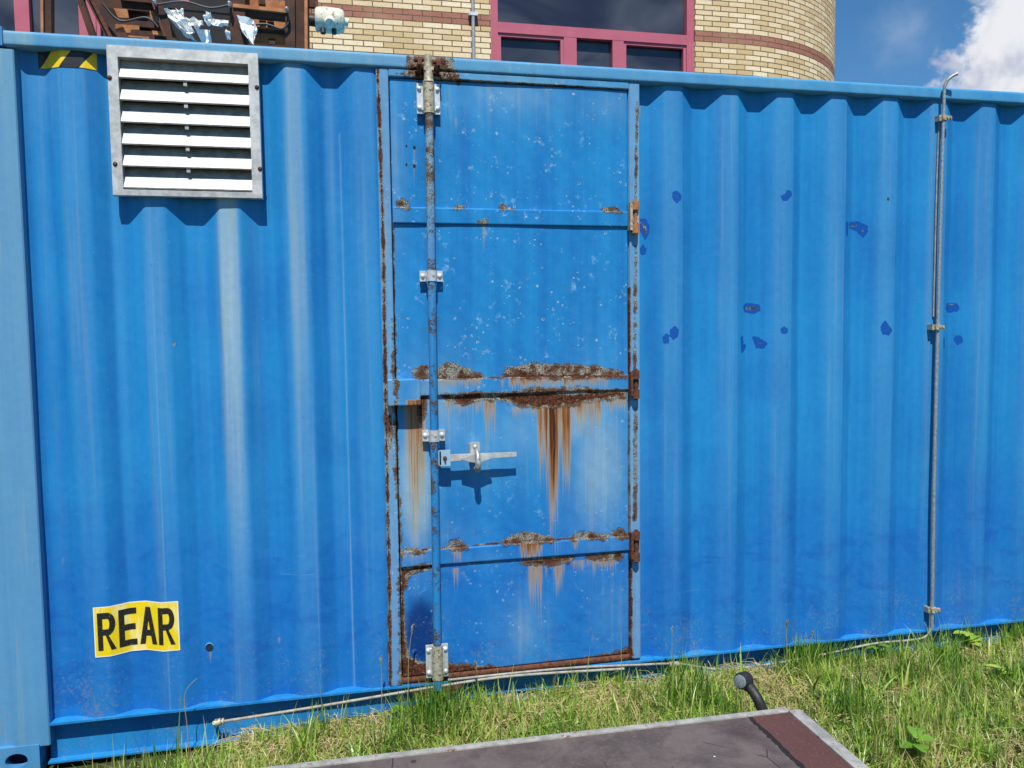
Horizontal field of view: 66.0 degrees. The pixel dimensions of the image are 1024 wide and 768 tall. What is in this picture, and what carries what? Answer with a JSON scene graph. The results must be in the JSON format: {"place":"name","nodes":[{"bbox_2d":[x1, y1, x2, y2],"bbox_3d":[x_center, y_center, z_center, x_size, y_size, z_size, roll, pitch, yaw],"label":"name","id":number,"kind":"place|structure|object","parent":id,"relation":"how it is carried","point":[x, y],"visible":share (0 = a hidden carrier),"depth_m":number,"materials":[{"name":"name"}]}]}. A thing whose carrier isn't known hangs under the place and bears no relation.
{"place":"outdoors","nodes":[
{"label":"outdoors","id":0,"kind":"place"},
{"bbox_2d":[0,0,835,80],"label":"brick building","id":1,"kind":"structure","parent":0,"point":[794,39],"depth_m":8.86,"materials":[{"name":"brick"}]},
{"bbox_2d":[0,0,188,40],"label":"window","id":2,"kind":"structure","parent":1,"relation":"in","point":[15,15],"depth_m":7.70,"materials":[{"name":"pink glass"}]},
{"bbox_2d":[490,0,693,71],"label":"window","id":3,"kind":"structure","parent":1,"relation":"in","point":[631,34],"depth_m":8.87,"materials":[{"name":"pink glass"}]},
{"bbox_2d":[15,601,1023,767],"bbox_3d":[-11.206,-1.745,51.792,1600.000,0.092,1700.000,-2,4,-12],"label":"ground","id":4,"kind":"structure","parent":0,"point":[96,762],"depth_m":2.87,"materials":[{"name":"green plant"}]},
{"bbox_2d":[184,678,196,759],"bbox_3d":[-1.147,1.206,2.824,0.050,0.312,0.004,-1,4,0],"label":"seed stalk","id":5,"kind":"object","parent":4,"relation":"on","point":[186,718],"visible":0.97,"depth_m":2.82,"materials":[{"name":"plant"}]},
{"bbox_2d":[379,655,381,721],"bbox_3d":[-0.490,1.168,2.962,0.012,0.311,0.015,-2,4,-12],"label":"seed stalk","id":6,"kind":"object","parent":4,"relation":"on","point":[380,659],"visible":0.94,"depth_m":2.96,"materials":[{"name":"plant"}]},
{"bbox_2d":[407,624,413,712],"bbox_3d":[-0.384,1.108,2.984,0.037,0.414,0.011,0,4,14],"label":"seed stalk","id":7,"kind":"object","parent":4,"relation":"on","point":[412,626],"visible":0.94,"depth_m":2.98,"materials":[{"name":"plant"}]},
{"bbox_2d":[474,661,478,707],"bbox_3d":[-0.138,1.177,3.039,0.011,0.236,0.022,0,4,16],"label":"seed stalk","id":8,"kind":"object","parent":4,"relation":"on","point":[475,662],"visible":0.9,"depth_m":3.03,"materials":[{"name":"plant"}]},
{"bbox_2d":[0,26,1023,767],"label":"shipping container","id":9,"kind":"object","parent":4,"relation":"on","point":[340,374],"visible":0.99,"depth_m":3.04,"materials":[{"name":"blue metal"}]},
{"bbox_2d":[40,0,348,48],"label":"steel rack","id":10,"kind":"object","parent":9,"relation":"on","point":[287,23],"visible":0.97,"depth_m":4.13,"materials":[{"name":"brown metal"}]},
{"bbox_2d":[164,8,257,44],"bbox_3d":[-1.551,-1.842,4.076,0.461,0.170,0.106,-1,4,-6],"label":"foil wrapping","id":11,"kind":"object","parent":10,"relation":"hanging from","point":[180,21],"visible":1,"depth_m":4.08,"materials":[{"name":"silver metal"}]},
{"bbox_2d":[387,54,639,690],"bbox_3d":[0.024,-0.021,3.040,1.001,2.396,0.112,-2,4,-12],"label":"door","id":12,"kind":"structure","parent":9,"relation":"in","point":[512,216],"depth_m":3.07,"materials":[{"name":"blue paint"}]},
{"bbox_2d":[260,671,868,767],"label":"flat trailer","id":13,"kind":"object","parent":4,"relation":"on","point":[763,736],"visible":1,"depth_m":2.37,"materials":[{"name":"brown wood"}]},
{"bbox_2d":[786,620,788,667],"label":"seed stalk","id":14,"kind":"object","parent":4,"relation":"on","point":[787,622],"visible":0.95,"depth_m":3.28,"materials":[{"name":"plant"}]},
{"bbox_2d":[867,643,889,654],"bbox_3d":[1.594,1.181,3.453,0.086,0.102,0.094,0,4,6],"label":"weed","id":15,"kind":"object","parent":4,"relation":"on","point":[874,648],"visible":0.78,"depth_m":3.44,"materials":[{"name":"green plant"}]},
{"bbox_2d":[898,726,935,758],"bbox_3d":[1.380,1.249,2.706,0.122,0.104,0.139,-2,4,-12],"label":"weed","id":16,"kind":"object","parent":4,"relation":"on","point":[924,748],"visible":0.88,"depth_m":2.70,"materials":[{"name":"green plant"}]},
{"bbox_2d":[953,630,981,646],"bbox_3d":[2.058,1.162,3.539,0.117,0.114,0.102,-3,4,-27],"label":"weed","id":17,"kind":"object","parent":4,"relation":"on","point":[968,633],"visible":0.73,"depth_m":3.54,"materials":[{"name":"green plant"}]},
{"bbox_2d":[986,664,1010,675],"bbox_3d":[2.002,1.192,3.235,0.078,0.093,0.087,-2,4,-22],"label":"weed","id":18,"kind":"object","parent":4,"relation":"on","point":[997,667],"visible":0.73,"depth_m":3.24,"materials":[{"name":"green plant"}]},
{"bbox_2d":[834,0,1023,92],"label":"sky","id":19,"kind":"structure","parent":0,"point":[923,43],"materials":[{"name":"blue"}]}
]}

